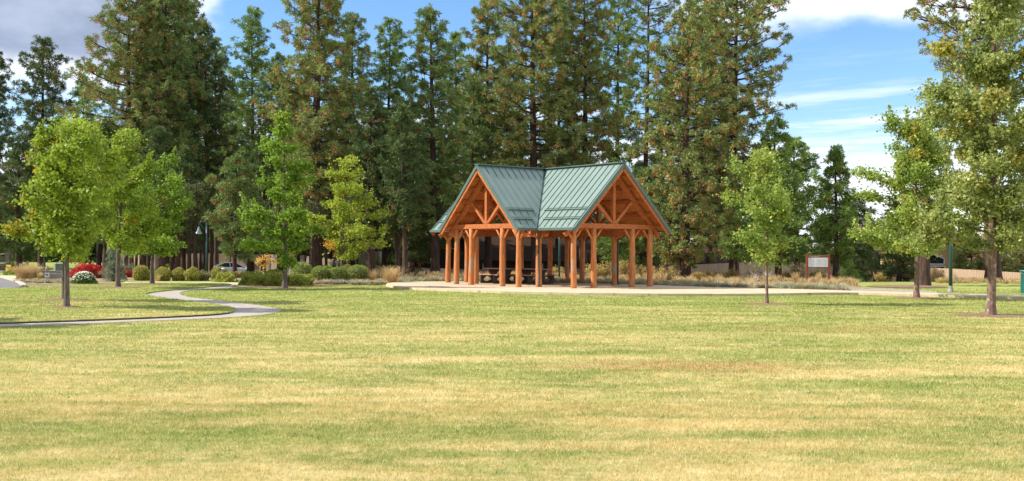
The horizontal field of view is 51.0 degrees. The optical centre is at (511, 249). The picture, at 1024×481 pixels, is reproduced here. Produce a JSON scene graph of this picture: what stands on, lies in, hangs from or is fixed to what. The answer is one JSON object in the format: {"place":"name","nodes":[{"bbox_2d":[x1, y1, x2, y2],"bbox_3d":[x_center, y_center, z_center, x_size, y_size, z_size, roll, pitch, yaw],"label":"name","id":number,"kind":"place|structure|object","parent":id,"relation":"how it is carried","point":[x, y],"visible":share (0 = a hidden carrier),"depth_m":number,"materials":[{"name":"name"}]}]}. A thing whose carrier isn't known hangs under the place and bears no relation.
{"place":"outdoors","nodes":[
{"label":"outdoors","id":0,"kind":"place"},
{"bbox_2d":[0,282,235,322],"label":"lawn island","id":1,"kind":"structure","parent":0,"point":[120,304],"depth_m":34.08,"materials":[{"name":"green plant"}]},
{"bbox_2d":[0,112,129,305],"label":"maple tree","id":2,"kind":"object","parent":1,"relation":"on","point":[65,230],"visible":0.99,"depth_m":31.39,"materials":[{"name":"green plant"}]},
{"bbox_2d":[10,113,132,298],"bbox_3d":[-14.668,-1.377,36.129,3.590,6.389,3.567,0,0,36],"label":"maple tree","id":3,"kind":"object","parent":1,"relation":"on","point":[96,130],"visible":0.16,"depth_m":36.06,"materials":[{"name":"green plant"}]},
{"bbox_2d":[0,312,229,323],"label":"lawn edge","id":4,"kind":"object","parent":1,"relation":"on","point":[112,319],"visible":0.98,"depth_m":27.14,"materials":[{"name":"soil"}]},
{"bbox_2d":[88,123,175,286],"bbox_3d":[-17.186,-1.913,47.805,3.952,7.463,4.189,0,0,0],"label":"maple tree","id":5,"kind":"object","parent":1,"relation":"on","point":[117,240],"visible":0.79,"depth_m":47.30,"materials":[{"name":"green plant"}]},
{"bbox_2d":[113,146,201,282],"bbox_3d":[-17.340,-1.609,51.912,3.736,6.858,4.491,0,0,-31],"label":"maple tree","id":6,"kind":"object","parent":1,"relation":"on","point":[163,245],"visible":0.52,"depth_m":51.79,"materials":[{"name":"green plant"}]},
{"bbox_2d":[0,285,280,326],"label":"path","id":7,"kind":"structure","parent":0,"point":[243,309],"depth_m":31.76,"materials":[{"name":"concrete"}]},
{"bbox_2d":[0,252,1023,480],"bbox_3d":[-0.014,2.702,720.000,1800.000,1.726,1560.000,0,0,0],"label":"ground","id":8,"kind":"structure","parent":0,"point":[980,285],"depth_m":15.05,"materials":[{"name":"green plant"}]},
{"bbox_2d":[132,265,149,280],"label":"round shrub","id":9,"kind":"object","parent":8,"relation":"on","point":[141,273],"visible":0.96,"depth_m":59.75,"materials":[{"name":"green plant"}]},
{"bbox_2d":[182,266,202,280],"bbox_3d":[-17.802,1.414,59.802,1.132,0.913,1.133,0,0,0],"label":"round shrub","id":10,"kind":"object","parent":8,"relation":"on","point":[192,273],"visible":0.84,"depth_m":59.54,"materials":[{"name":"green plant"}]},
{"bbox_2d":[211,271,238,281],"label":"spreading shrub","id":11,"kind":"object","parent":8,"relation":"on","point":[228,276],"visible":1,"depth_m":58.12,"materials":[{"name":"green plant"}]},
{"bbox_2d":[233,106,332,287],"bbox_3d":[-10.428,-2.351,49.054,4.276,8.386,4.251,0,0,0],"label":"maple tree","id":12,"kind":"object","parent":8,"relation":"on","point":[285,186],"visible":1,"depth_m":48.65,"materials":[{"name":"green plant"}]},
{"bbox_2d":[232,283,385,287],"bbox_3d":[-10.303,1.794,54.932,9.778,0.001,6.562,0,0,-36],"label":"front bed","id":13,"kind":"object","parent":8,"relation":"on","point":[265,286],"visible":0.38,"depth_m":51.71,"materials":[{"name":"brown soil"}]},
{"bbox_2d":[238,270,264,285],"bbox_3d":[-12.755,1.430,52.985,1.728,0.767,1.450,0,0,20],"label":"spreading shrub","id":14,"kind":"object","parent":13,"relation":"on","point":[253,278],"visible":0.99,"depth_m":52.58,"materials":[{"name":"green plant"}]},
{"bbox_2d":[263,272,289,285],"bbox_3d":[-11.594,1.462,52.930,1.321,0.717,1.338,0,0,0],"label":"spreading shrub","id":15,"kind":"object","parent":13,"relation":"on","point":[273,279],"visible":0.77,"depth_m":52.48,"materials":[{"name":"green plant"}]},
{"bbox_2d":[288,273,314,285],"bbox_3d":[-10.489,1.510,53.248,1.499,0.637,1.565,0,0,0],"label":"spreading shrub","id":16,"kind":"object","parent":13,"relation":"on","point":[297,279],"visible":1,"depth_m":52.78,"materials":[{"name":"green plant"}]},
{"bbox_2d":[310,266,329,280],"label":"round shrub","id":17,"kind":"object","parent":13,"relation":"on","point":[318,273],"visible":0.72,"depth_m":57.18,"materials":[{"name":"green plant"}]},
{"bbox_2d":[346,264,368,279],"bbox_3d":[-8.274,1.329,57.805,1.280,1.032,1.288,0,0,0],"label":"round shrub","id":18,"kind":"object","parent":13,"relation":"on","point":[357,271],"visible":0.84,"depth_m":57.46,"materials":[{"name":"green plant"}]},
{"bbox_2d":[22,277,867,287],"bbox_3d":[-6.010,1.821,57.174,52.000,0.001,19.652,0,0,0],"label":"planting bed","id":19,"kind":"object","parent":8,"relation":"on","point":[99,280],"visible":0.07,"depth_m":56.02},
{"bbox_2d":[9,263,37,279],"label":"ornamental grass","id":20,"kind":"object","parent":19,"relation":"on","point":[22,272],"depth_m":57.37,"materials":[{"name":"beige plant"}]},
{"bbox_2d":[71,271,97,283],"bbox_3d":[-21.565,1.431,54.183,1.310,0.662,1.078,0,0,0],"label":"daisy clump","id":21,"kind":"object","parent":19,"relation":"on","point":[83,277],"visible":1,"depth_m":53.90,"materials":[{"name":"white plant"}]},
{"bbox_2d":[69,262,104,277],"bbox_3d":[-25.259,1.253,63.996,2.280,1.007,1.826,0,0,0],"label":"crimson bush","id":22,"kind":"object","parent":19,"relation":"on","point":[92,268],"visible":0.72,"depth_m":63.69,"materials":[{"name":"red plant"}]},
{"bbox_2d":[98,248,133,281],"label":"dwarf pine","id":23,"kind":"object","parent":19,"relation":"on","point":[110,264],"visible":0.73,"depth_m":57.82,"materials":[{"name":"green plant"}]},
{"bbox_2d":[306,154,392,266],"bbox_3d":[-9.477,-1.845,62.468,4.910,7.403,4.262,0,0,42],"label":"maple tree","id":24,"kind":"object","parent":19,"relation":"on","point":[344,214],"visible":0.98,"depth_m":62.22,"materials":[{"name":"green plant"}]},
{"bbox_2d":[374,265,405,283],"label":"ornamental grass","id":25,"kind":"object","parent":19,"relation":"on","point":[389,276],"depth_m":56.25,"materials":[{"name":"beige plant"}]},
{"bbox_2d":[14,275,851,290],"bbox_3d":[-4.840,1.633,57.397,43.786,0.414,12.196,0,0,9],"label":"ground cover","id":26,"kind":"object","parent":19,"relation":"on","point":[817,285],"visible":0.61,"depth_m":54.69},
{"bbox_2d":[398,269,1020,285],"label":"wild grass","id":27,"kind":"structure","parent":19,"relation":"in","point":[847,280],"depth_m":62.47,"materials":[{"name":"plant"}]},
{"bbox_2d":[806,254,829,283],"bbox_3d":[16.686,1.123,58.600,1.285,1.700,0.115,0,0,4],"label":"notice board","id":28,"kind":"object","parent":19,"relation":"on","point":[817,261],"visible":0.96,"depth_m":58.57,"materials":[{"name":"white paint"}]},
{"bbox_2d":[712,144,798,302],"bbox_3d":[8.492,-0.843,36.901,2.969,5.585,2.794,0,0,-19],"label":"maple tree","id":29,"kind":"object","parent":8,"relation":"on","point":[764,249],"visible":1,"depth_m":36.83,"materials":[{"name":"green plant"}]},
{"bbox_2d":[842,104,984,297],"bbox_3d":[15.697,-1.878,42.423,5.543,7.722,5.129,0,0,0],"label":"maple tree","id":30,"kind":"object","parent":8,"relation":"on","point":[915,162],"visible":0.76,"depth_m":41.93,"materials":[{"name":"green plant"}]},
{"bbox_2d":[892,103,960,285],"bbox_3d":[22.610,-2.936,58.256,3.811,10.446,3.407,0,0,17],"label":"ponderosa pine","id":31,"kind":"object","parent":8,"relation":"on","point":[925,277],"visible":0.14,"depth_m":58.07,"materials":[{"name":"green plant"}]},
{"bbox_2d":[947,205,953,291],"bbox_3d":[20.503,-0.337,49.600,0.812,4.661,0.420,0,0,0],"label":"street lamp","id":32,"kind":"object","parent":8,"relation":"on","point":[950,288],"visible":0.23,"depth_m":49.53,"materials":[{"name":"metal"}]},
{"bbox_2d":[904,0,1023,314],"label":"maple tree","id":33,"kind":"object","parent":8,"relation":"on","point":[996,213],"visible":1,"depth_m":30.80,"materials":[{"name":"green plant"}]},
{"bbox_2d":[0,0,1023,252],"label":"sky","id":34,"kind":"structure","parent":0,"point":[852,59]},
{"bbox_2d":[386,281,1023,298],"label":"plaza","id":35,"kind":"structure","parent":0,"point":[586,289],"depth_m":46.66,"materials":[{"name":"concrete"}]},
{"bbox_2d":[479,268,515,283],"bbox_3d":[-0.634,1.373,55.600,1.690,0.778,1.860,0,0,-39],"label":"picnic table","id":36,"kind":"object","parent":35,"relation":"on","point":[493,274],"visible":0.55,"depth_m":55.30,"materials":[{"name":"brown wood"}]},
{"bbox_2d":[510,268,557,283],"bbox_3d":[1.123,1.382,54.900,1.690,0.778,1.860,0,0,-39],"label":"picnic table","id":37,"kind":"object","parent":35,"relation":"on","point":[527,276],"visible":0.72,"depth_m":54.80,"materials":[{"name":"brown wood"}]},
{"bbox_2d":[429,161,670,287],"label":"park pavilion","id":38,"kind":"structure","parent":35,"relation":"on","point":[564,202],"depth_m":51.55,"materials":[{"name":"green metal"}]},
{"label":"forest floor","id":39,"kind":"structure","parent":0,"visible":0},
{"bbox_2d":[0,51,25,253],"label":"ponderosa pine","id":40,"kind":"object","parent":39,"relation":"on","point":[4,112],"visible":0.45,"depth_m":92.28,"materials":[{"name":"green plant"}]},
{"bbox_2d":[0,130,54,267],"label":"ponderosa pine","id":41,"kind":"object","parent":39,"relation":"on","point":[14,161],"visible":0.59,"depth_m":87.46,"materials":[{"name":"green plant"}]},
{"bbox_2d":[3,149,72,261],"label":"pine","id":42,"kind":"object","parent":39,"relation":"on","point":[34,254],"visible":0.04,"depth_m":126.82,"materials":[{"name":"green plant"}]},
{"bbox_2d":[2,34,79,266],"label":"ponderosa pine","id":43,"kind":"object","parent":39,"relation":"on","point":[52,75],"visible":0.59,"depth_m":97.49,"materials":[{"name":"green plant"}]},
{"bbox_2d":[60,75,102,262],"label":"ponderosa pine","id":44,"kind":"object","parent":39,"relation":"on","point":[82,101],"visible":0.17,"depth_m":121.62,"materials":[{"name":"green plant"}]},
{"bbox_2d":[80,122,142,267],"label":"ponderosa pine","id":45,"kind":"object","parent":39,"relation":"on","point":[105,126],"visible":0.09,"depth_m":83.73,"materials":[{"name":"green plant"}]},
{"bbox_2d":[53,0,189,266],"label":"ponderosa pine","id":46,"kind":"object","parent":39,"relation":"on","point":[124,55],"visible":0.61,"depth_m":84.84,"materials":[{"name":"green plant"}]},
{"bbox_2d":[147,167,171,271],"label":"bare trunk pine","id":47,"kind":"object","parent":39,"relation":"on","point":[160,261],"visible":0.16,"depth_m":71.81,"materials":[{"name":"green plant"}]},
{"bbox_2d":[133,126,187,268],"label":"ponderosa pine","id":48,"kind":"object","parent":39,"relation":"on","point":[159,151],"visible":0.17,"depth_m":79.79,"materials":[{"name":"green plant"}]},
{"bbox_2d":[120,0,208,266],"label":"ponderosa pine","id":49,"kind":"object","parent":39,"relation":"on","point":[178,70],"visible":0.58,"depth_m":87.51,"materials":[{"name":"green plant"}]},
{"bbox_2d":[156,0,207,261],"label":"ponderosa pine","id":50,"kind":"object","parent":39,"relation":"on","point":[180,60],"visible":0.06,"depth_m":94.93,"materials":[{"name":"green plant"}]},
{"bbox_2d":[167,200,197,269],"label":"bare trunk pine","id":51,"kind":"object","parent":39,"relation":"on","point":[177,258],"visible":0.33,"depth_m":73.85,"materials":[{"name":"green plant"}]},
{"bbox_2d":[162,145,211,270],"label":"ponderosa pine","id":52,"kind":"object","parent":39,"relation":"on","point":[186,160],"visible":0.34,"depth_m":77.76,"materials":[{"name":"green plant"}]},
{"bbox_2d":[176,182,203,268],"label":"bare trunk pine","id":53,"kind":"object","parent":39,"relation":"on","point":[189,248],"visible":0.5,"depth_m":73.90,"materials":[{"name":"green plant"}]},
{"bbox_2d":[182,182,210,270],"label":"bare trunk pine","id":54,"kind":"object","parent":39,"relation":"on","point":[196,219],"visible":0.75,"depth_m":73.89,"materials":[{"name":"green plant"}]},
{"bbox_2d":[202,183,221,272],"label":"bare trunk pine","id":55,"kind":"object","parent":39,"relation":"on","point":[211,240],"visible":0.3,"depth_m":79.89,"materials":[{"name":"green plant"}]},
{"bbox_2d":[176,22,248,271],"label":"ponderosa pine","id":56,"kind":"object","parent":39,"relation":"on","point":[206,152],"visible":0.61,"depth_m":91.72,"materials":[{"name":"green plant"}]},
{"bbox_2d":[196,36,239,265],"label":"ponderosa pine","id":57,"kind":"object","parent":39,"relation":"on","point":[222,118],"visible":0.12,"depth_m":111.86,"materials":[{"name":"green plant"}]},
{"bbox_2d":[198,89,257,261],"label":"ponderosa pine","id":58,"kind":"object","parent":39,"relation":"on","point":[231,123],"visible":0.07,"depth_m":119.55,"materials":[{"name":"green plant"}]},
{"bbox_2d":[201,154,270,271],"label":"ponderosa pine","id":59,"kind":"object","parent":39,"relation":"on","point":[234,187],"visible":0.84,"depth_m":68.67,"materials":[{"name":"green plant"}]},
{"bbox_2d":[220,4,281,270],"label":"ponderosa pine","id":60,"kind":"object","parent":39,"relation":"on","point":[249,31],"visible":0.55,"depth_m":103.38,"materials":[{"name":"green plant"}]},
{"bbox_2d":[237,135,291,269],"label":"ponderosa pine","id":61,"kind":"object","parent":39,"relation":"on","point":[258,156],"visible":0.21,"depth_m":81.81,"materials":[{"name":"green plant"}]},
{"bbox_2d":[243,51,309,269],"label":"ponderosa pine","id":62,"kind":"object","parent":39,"relation":"on","point":[266,93],"visible":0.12,"depth_m":87.64,"materials":[{"name":"green plant"}]},
{"bbox_2d":[227,254,332,274],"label":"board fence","id":63,"kind":"object","parent":39,"relation":"on","point":[242,262],"visible":0.21,"depth_m":117.26,"materials":[{"name":"brown wood"}]},
{"bbox_2d":[246,0,369,268],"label":"ponderosa pine","id":64,"kind":"object","parent":39,"relation":"on","point":[316,67],"visible":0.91,"depth_m":77.23,"materials":[{"name":"green plant"}]},
{"bbox_2d":[296,199,324,267],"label":"bare trunk pine","id":65,"kind":"object","parent":39,"relation":"on","point":[309,204],"visible":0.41,"depth_m":73.90,"materials":[{"name":"green plant"}]},
{"bbox_2d":[320,78,373,241],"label":"ponderosa pine","id":66,"kind":"object","parent":39,"relation":"on","point":[348,118],"visible":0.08,"depth_m":89.73,"materials":[{"name":"green plant"}]},
{"bbox_2d":[320,11,384,265],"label":"ponderosa pine","id":67,"kind":"object","parent":39,"relation":"on","point":[356,20],"visible":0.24,"depth_m":95.64,"materials":[{"name":"green plant"}]},
{"bbox_2d":[327,238,393,266],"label":"house","id":68,"kind":"structure","parent":39,"relation":"on","point":[362,256],"depth_m":112.00,"materials":[{"name":"brown"}]},
{"bbox_2d":[336,86,401,276],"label":"ponderosa pine","id":69,"kind":"object","parent":39,"relation":"on","point":[365,153],"visible":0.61,"depth_m":73.71,"materials":[{"name":"green plant"}]},
{"bbox_2d":[356,109,400,276],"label":"ponderosa pine","id":70,"kind":"object","parent":39,"relation":"on","point":[384,249],"visible":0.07,"depth_m":85.85,"materials":[{"name":"green plant"}]},
{"bbox_2d":[363,15,417,262],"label":"ponderosa pine","id":71,"kind":"object","parent":39,"relation":"on","point":[397,36],"visible":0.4,"depth_m":97.45,"materials":[{"name":"green plant"}]},
{"bbox_2d":[375,125,422,276],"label":"ponderosa pine","id":72,"kind":"object","parent":39,"relation":"on","point":[394,229],"visible":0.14,"depth_m":74.89,"materials":[{"name":"green plant"}]},
{"bbox_2d":[374,101,436,274],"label":"ponderosa pine","id":73,"kind":"object","parent":39,"relation":"on","point":[399,148],"visible":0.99,"depth_m":71.69,"materials":[{"name":"green plant"}]},
{"bbox_2d":[385,168,429,275],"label":"ponderosa pine","id":74,"kind":"object","parent":39,"relation":"on","point":[422,249],"visible":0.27,"depth_m":81.66,"materials":[{"name":"green plant"}]},
{"bbox_2d":[392,74,429,266],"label":"ponderosa pine","id":75,"kind":"object","parent":39,"relation":"on","point":[409,96],"visible":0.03,"depth_m":107.46,"materials":[{"name":"green plant"}]},
{"bbox_2d":[401,125,462,256],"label":"ponderosa pine","id":76,"kind":"object","parent":39,"relation":"on","point":[452,239],"visible":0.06,"depth_m":91.47,"materials":[{"name":"green plant"}]},
{"bbox_2d":[392,3,472,272],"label":"ponderosa pine","id":77,"kind":"object","parent":39,"relation":"on","point":[434,67],"visible":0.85,"depth_m":79.48,"materials":[{"name":"green plant"}]},
{"bbox_2d":[427,31,475,192],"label":"ponderosa pine","id":78,"kind":"object","parent":39,"relation":"on","point":[455,38],"visible":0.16,"depth_m":107.69,"materials":[{"name":"green plant"}]},
{"bbox_2d":[439,237,479,270],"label":"house","id":79,"kind":"structure","parent":39,"relation":"on","point":[462,258],"depth_m":95.00,"materials":[{"name":"brown"}]},
{"bbox_2d":[435,76,500,223],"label":"ponderosa pine","id":80,"kind":"object","parent":39,"relation":"on","point":[481,127],"visible":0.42,"depth_m":83.52,"materials":[{"name":"green plant"}]},
{"bbox_2d":[453,0,524,267],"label":"ponderosa pine","id":81,"kind":"object","parent":39,"relation":"on","point":[481,15],"visible":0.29,"depth_m":91.45,"materials":[{"name":"green plant"}]},
{"bbox_2d":[489,41,538,223],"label":"ponderosa pine","id":82,"kind":"object","parent":39,"relation":"on","point":[497,220],"visible":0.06,"depth_m":111.60,"materials":[{"name":"green plant"}]},
{"bbox_2d":[408,230,625,274],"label":"house","id":83,"kind":"structure","parent":39,"relation":"on","point":[510,252],"depth_m":98.73,"materials":[{"name":"brown"}]},
{"bbox_2d":[362,264,678,277],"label":"board fence","id":84,"kind":"object","parent":39,"relation":"on","point":[427,270],"visible":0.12,"depth_m":84.97,"materials":[{"name":"brown wood"}]},
{"bbox_2d":[473,0,595,273],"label":"ponderosa pine","id":85,"kind":"object","parent":39,"relation":"on","point":[533,25],"visible":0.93,"depth_m":83.03,"materials":[{"name":"green plant"}]},
{"bbox_2d":[529,0,589,248],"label":"ponderosa pine","id":86,"kind":"object","parent":39,"relation":"on","point":[569,158],"visible":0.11,"depth_m":99.61,"materials":[{"name":"green plant"}]},
{"bbox_2d":[541,0,634,268],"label":"ponderosa pine","id":87,"kind":"object","parent":39,"relation":"on","point":[583,66],"visible":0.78,"depth_m":85.14,"materials":[{"name":"green plant"}]},
{"bbox_2d":[590,0,645,175],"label":"ponderosa pine","id":88,"kind":"object","parent":39,"relation":"on","point":[625,100],"visible":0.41,"depth_m":97.52,"materials":[{"name":"green plant"}]},
{"bbox_2d":[596,216,643,266],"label":"ponderosa pine","id":89,"kind":"object","parent":39,"relation":"on","point":[607,247],"visible":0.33,"depth_m":75.79,"materials":[{"name":"green plant"}]},
{"bbox_2d":[619,166,675,275],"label":"ponderosa pine","id":90,"kind":"object","parent":39,"relation":"on","point":[642,254],"visible":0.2,"depth_m":79.61,"materials":[{"name":"green plant"}]},
{"bbox_2d":[615,0,684,265],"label":"ponderosa pine","id":91,"kind":"object","parent":39,"relation":"on","point":[639,41],"visible":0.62,"depth_m":91.78,"materials":[{"name":"green plant"}]},
{"bbox_2d":[634,71,695,265],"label":"ponderosa pine","id":92,"kind":"object","parent":39,"relation":"on","point":[671,221],"visible":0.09,"depth_m":111.52,"materials":[{"name":"green plant"}]},
{"bbox_2d":[622,0,750,278],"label":"ponderosa pine","id":93,"kind":"object","parent":39,"relation":"on","point":[679,177],"visible":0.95,"depth_m":66.36,"materials":[{"name":"green plant"}]},
{"bbox_2d":[666,0,749,263],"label":"ponderosa pine","id":94,"kind":"object","parent":39,"relation":"on","point":[708,247],"visible":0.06,"depth_m":91.51,"materials":[{"name":"green plant"}]},
{"bbox_2d":[670,0,797,276],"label":"ponderosa pine","id":95,"kind":"object","parent":39,"relation":"on","point":[720,35],"visible":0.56,"depth_m":84.79,"materials":[{"name":"green plant"}]},
{"bbox_2d":[674,248,793,264],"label":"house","id":96,"kind":"structure","parent":39,"relation":"on","point":[718,260],"depth_m":100.61,"materials":[{"name":"brown"}]},
{"bbox_2d":[715,198,755,271],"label":"young pine","id":97,"kind":"object","parent":39,"relation":"on","point":[738,252],"visible":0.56,"depth_m":71.56,"materials":[{"name":"green plant"}]},
{"bbox_2d":[732,115,816,276],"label":"young pine","id":98,"kind":"object","parent":39,"relation":"on","point":[776,139],"visible":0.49,"depth_m":65.67,"materials":[{"name":"green plant"}]},
{"bbox_2d":[747,136,852,269],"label":"young pine","id":99,"kind":"object","parent":39,"relation":"on","point":[805,159],"visible":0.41,"depth_m":74.43,"materials":[{"name":"green plant"}]},
{"bbox_2d":[805,144,862,277],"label":"young pine","id":100,"kind":"object","parent":39,"relation":"on","point":[835,157],"visible":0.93,"depth_m":65.72,"materials":[{"name":"green plant"}]},
{"bbox_2d":[838,259,864,281],"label":"bush","id":101,"kind":"object","parent":39,"relation":"on","point":[846,271],"visible":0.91,"depth_m":64.43,"materials":[{"name":"green plant"}]},
{"bbox_2d":[691,262,1020,281],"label":"board fence","id":102,"kind":"object","parent":39,"relation":"on","point":[743,268],"visible":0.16,"depth_m":87.79,"materials":[{"name":"beige wood"}]},
{"bbox_2d":[829,193,884,281],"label":"young pine","id":103,"kind":"object","parent":39,"relation":"on","point":[862,251],"visible":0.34,"depth_m":77.38,"materials":[{"name":"green plant"}]},
{"bbox_2d":[855,240,888,281],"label":"young pine","id":104,"kind":"object","parent":39,"relation":"on","point":[877,261],"visible":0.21,"depth_m":79.87,"materials":[{"name":"green plant"}]},
{"bbox_2d":[869,212,914,281],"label":"young pine","id":105,"kind":"object","parent":39,"relation":"on","point":[894,265],"visible":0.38,"depth_m":68.75,"materials":[{"name":"green plant"}]},
{"bbox_2d":[879,238,966,268],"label":"house","id":106,"kind":"structure","parent":39,"relation":"on","point":[939,261],"depth_m":96.00,"materials":[{"name":"beige"}]},
{"bbox_2d":[903,0,1023,281],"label":"ponderosa pine","id":107,"kind":"object","parent":39,"relation":"on","point":[951,24],"visible":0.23,"depth_m":66.65,"materials":[{"name":"green plant"}]},
{"bbox_2d":[947,230,984,277],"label":"ponderosa pine","id":108,"kind":"object","parent":39,"relation":"on","point":[978,259],"visible":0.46,"depth_m":91.68,"materials":[{"name":"green plant"}]},
{"bbox_2d":[1000,225,1023,276],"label":"ponderosa pine","id":109,"kind":"object","parent":39,"relation":"on","point":[1017,261],"visible":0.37,"depth_m":89.68,"materials":[{"name":"green plant"}]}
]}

